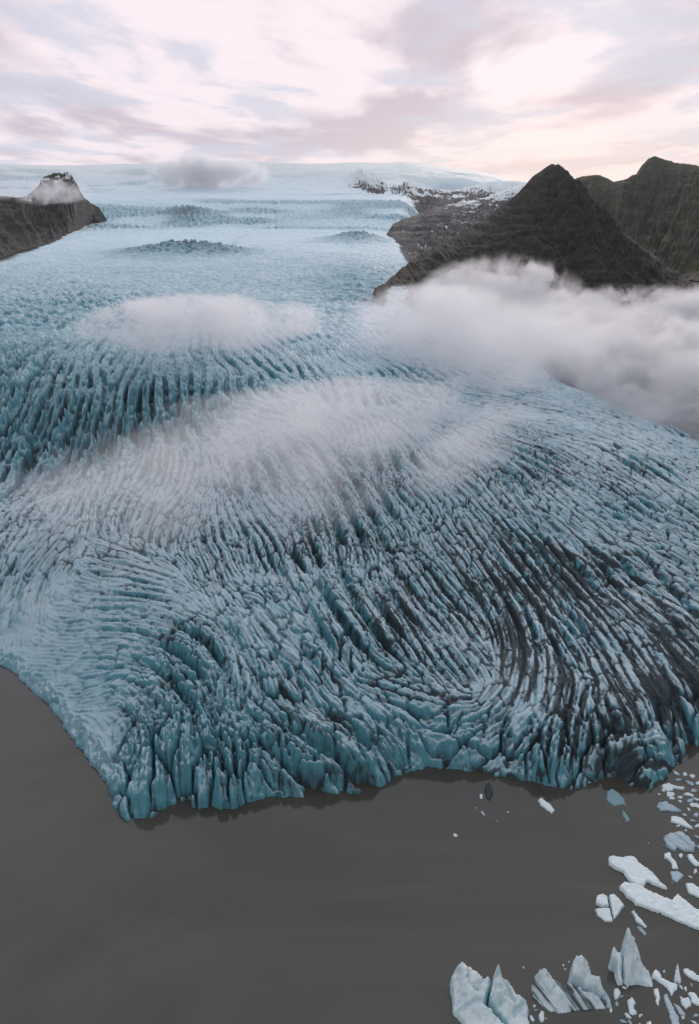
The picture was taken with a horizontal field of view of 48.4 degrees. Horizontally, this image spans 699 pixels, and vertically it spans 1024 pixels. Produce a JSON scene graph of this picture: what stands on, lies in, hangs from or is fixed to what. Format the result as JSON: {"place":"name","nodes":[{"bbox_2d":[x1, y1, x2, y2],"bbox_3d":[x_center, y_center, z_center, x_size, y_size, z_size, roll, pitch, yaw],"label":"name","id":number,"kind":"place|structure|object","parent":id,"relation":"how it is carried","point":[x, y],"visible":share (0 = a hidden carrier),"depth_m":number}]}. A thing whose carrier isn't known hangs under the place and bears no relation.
{"place":"outdoors","nodes":[
{"label":"outdoors","id":0,"kind":"place"},
{"bbox_2d":[0,171,106,257],"bbox_3d":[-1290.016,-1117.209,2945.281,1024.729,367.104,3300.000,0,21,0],"label":"mountain spur","id":1,"kind":"structure","parent":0,"point":[53,207],"depth_m":2929.07},
{"bbox_2d":[0,161,698,820],"bbox_3d":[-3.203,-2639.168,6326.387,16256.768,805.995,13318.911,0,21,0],"label":"glacier","id":2,"kind":"object","parent":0,"point":[290,505],"visible":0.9,"depth_m":402.15},
{"bbox_2d":[0,665,698,1023],"bbox_3d":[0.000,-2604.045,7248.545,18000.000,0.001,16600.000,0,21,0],"label":"water","id":3,"kind":"structure","parent":0,"point":[394,901],"depth_m":219.42},
{"bbox_2d":[485,782,492,800],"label":"ice floe","id":4,"kind":"object","parent":3,"relation":"on","point":[488,792],"visible":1,"depth_m":257.79},
{"bbox_2d":[450,962,529,1023],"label":"iceberg","id":5,"kind":"object","parent":3,"relation":"on","point":[476,998],"visible":1,"depth_m":185.68},
{"bbox_2d":[539,1011,544,1022],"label":"ice floe","id":6,"kind":"object","parent":3,"relation":"on","point":[541,1016],"visible":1,"depth_m":185.86},
{"bbox_2d":[538,798,554,813],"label":"ice floe","id":7,"kind":"object","parent":3,"relation":"on","point":[547,806],"visible":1,"depth_m":251.76},
{"bbox_2d":[531,968,606,1013],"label":"iceberg","id":8,"kind":"object","parent":3,"relation":"on","point":[549,993],"visible":1,"depth_m":188.84},
{"bbox_2d":[568,955,606,997],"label":"iceberg","id":9,"kind":"object","parent":3,"relation":"on","point":[582,977],"visible":0.83,"depth_m":190.52},
{"bbox_2d":[601,994,611,1008],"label":"ice floe","id":10,"kind":"object","parent":3,"relation":"on","point":[605,998],"visible":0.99,"depth_m":189.53},
{"bbox_2d":[595,894,623,921],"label":"ice floe","id":11,"kind":"object","parent":3,"relation":"on","point":[603,912],"visible":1,"depth_m":215.15},
{"bbox_2d":[606,789,625,805],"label":"ice floe","id":12,"kind":"object","parent":3,"relation":"on","point":[614,798],"visible":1,"depth_m":254.72},
{"bbox_2d":[613,988,620,999],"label":"ice floe","id":13,"kind":"object","parent":3,"relation":"on","point":[617,993],"visible":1,"depth_m":191.22},
{"bbox_2d":[622,811,629,821],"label":"ice floe","id":14,"kind":"object","parent":3,"relation":"on","point":[625,816],"visible":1,"depth_m":247.52},
{"bbox_2d":[608,928,652,986],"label":"iceberg","id":15,"kind":"object","parent":3,"relation":"on","point":[626,966],"visible":1,"depth_m":194.78},
{"bbox_2d":[627,997,636,1014],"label":"ice floe","id":16,"kind":"object","parent":3,"relation":"on","point":[631,1003],"visible":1,"depth_m":188.27},
{"bbox_2d":[608,855,667,889],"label":"ice floe","id":17,"kind":"object","parent":3,"relation":"on","point":[632,869],"visible":0.98,"depth_m":226.42},
{"bbox_2d":[631,910,646,927],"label":"ice floe","id":18,"kind":"object","parent":3,"relation":"on","point":[638,920],"visible":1,"depth_m":211.16},
{"bbox_2d":[637,926,646,935],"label":"ice floe","id":19,"kind":"object","parent":3,"relation":"on","point":[640,929],"visible":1,"depth_m":208.22},
{"bbox_2d":[653,989,659,1005],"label":"ice floe","id":20,"kind":"object","parent":3,"relation":"on","point":[656,994],"visible":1,"depth_m":190.87},
{"bbox_2d":[619,882,698,929],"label":"ice floe","id":21,"kind":"object","parent":3,"relation":"on","point":[678,908],"visible":1,"depth_m":215.52},
{"bbox_2d":[652,970,677,995],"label":"ice floe","id":22,"kind":"object","parent":3,"relation":"on","point":[671,987],"visible":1,"depth_m":194.04},
{"bbox_2d":[657,801,681,812],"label":"ice floe","id":23,"kind":"object","parent":3,"relation":"on","point":[664,806],"visible":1,"depth_m":250.98},
{"bbox_2d":[663,994,678,1023],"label":"ice floe","id":24,"kind":"object","parent":3,"relation":"on","point":[673,1016],"visible":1,"depth_m":187.28},
{"bbox_2d":[664,852,678,869],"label":"ice floe","id":25,"kind":"object","parent":3,"relation":"on","point":[667,856],"visible":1,"depth_m":230.94},
{"bbox_2d":[667,792,675,796],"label":"ice fragment","id":26,"kind":"object","parent":3,"relation":"on","point":[670,794],"visible":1,"depth_m":256.95},
{"bbox_2d":[661,783,683,791],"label":"ice floe","id":27,"kind":"object","parent":3,"relation":"on","point":[667,787],"visible":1,"depth_m":259.86},
{"bbox_2d":[670,871,683,881],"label":"ice floe","id":28,"kind":"object","parent":3,"relation":"on","point":[677,876],"visible":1,"depth_m":225.54},
{"bbox_2d":[674,964,680,983],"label":"ice floe","id":29,"kind":"object","parent":3,"relation":"on","point":[677,978],"visible":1,"depth_m":194.99},
{"bbox_2d":[673,1003,685,1017],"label":"ice floe","id":30,"kind":"object","parent":3,"relation":"on","point":[680,1011],"visible":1,"depth_m":187.46},
{"bbox_2d":[663,831,696,851],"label":"ice floe","id":31,"kind":"object","parent":3,"relation":"on","point":[681,840],"visible":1,"depth_m":236.86},
{"bbox_2d":[671,816,692,828],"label":"ice floe","id":32,"kind":"object","parent":3,"relation":"on","point":[679,820],"visible":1,"depth_m":245.27},
{"bbox_2d":[680,996,690,1008],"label":"ice floe","id":33,"kind":"object","parent":3,"relation":"on","point":[686,1003],"visible":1,"depth_m":189.22},
{"bbox_2d":[683,780,693,785],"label":"ice fragment","id":34,"kind":"object","parent":3,"relation":"on","point":[689,782],"visible":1,"depth_m":262.21},
{"bbox_2d":[683,792,693,796],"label":"ice fragment","id":35,"kind":"object","parent":3,"relation":"on","point":[688,794],"visible":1,"depth_m":256.90},
{"bbox_2d":[683,968,698,981],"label":"ice floe","id":36,"kind":"object","parent":3,"relation":"on","point":[691,974],"visible":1,"depth_m":196.09},
{"bbox_2d":[685,883,698,897],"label":"ice floe","id":37,"kind":"object","parent":3,"relation":"on","point":[692,889],"visible":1,"depth_m":220.52},
{"bbox_2d":[687,854,698,866],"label":"ice floe","id":38,"kind":"object","parent":3,"relation":"on","point":[693,860],"visible":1,"depth_m":230.70},
{"bbox_2d":[688,992,698,1005],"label":"ice floe","id":39,"kind":"object","parent":3,"relation":"on","point":[694,998],"visible":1,"depth_m":190.12},
{"bbox_2d":[0,0,698,181],"label":"sky","id":40,"kind":"structure","parent":0,"point":[509,89]},
{"bbox_2d":[343,168,527,214],"bbox_3d":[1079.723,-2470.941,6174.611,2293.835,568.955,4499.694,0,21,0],"label":"snowy mountain","id":41,"kind":"structure","parent":0,"point":[424,198],"depth_m":6129.57},
{"bbox_2d":[387,183,656,261],"bbox_3d":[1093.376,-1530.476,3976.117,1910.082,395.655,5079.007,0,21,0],"label":"hillside","id":42,"kind":"structure","parent":0,"point":[414,236],"depth_m":3331.59},
{"bbox_2d":[373,164,698,332],"bbox_3d":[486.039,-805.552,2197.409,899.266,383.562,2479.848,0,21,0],"label":"mountain","id":43,"kind":"structure","parent":0,"point":[551,242],"depth_m":1709.53},
{"bbox_2d":[465,278,698,441],"bbox_3d":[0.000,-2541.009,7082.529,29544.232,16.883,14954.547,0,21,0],"label":"ground","id":44,"kind":"structure","parent":0,"point":[643,361],"depth_m":1018.88},
{"bbox_2d":[575,156,698,280],"bbox_3d":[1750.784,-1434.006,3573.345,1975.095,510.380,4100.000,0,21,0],"label":"mountain ridge","id":45,"kind":"structure","parent":0,"point":[652,203],"depth_m":3636.60}
]}

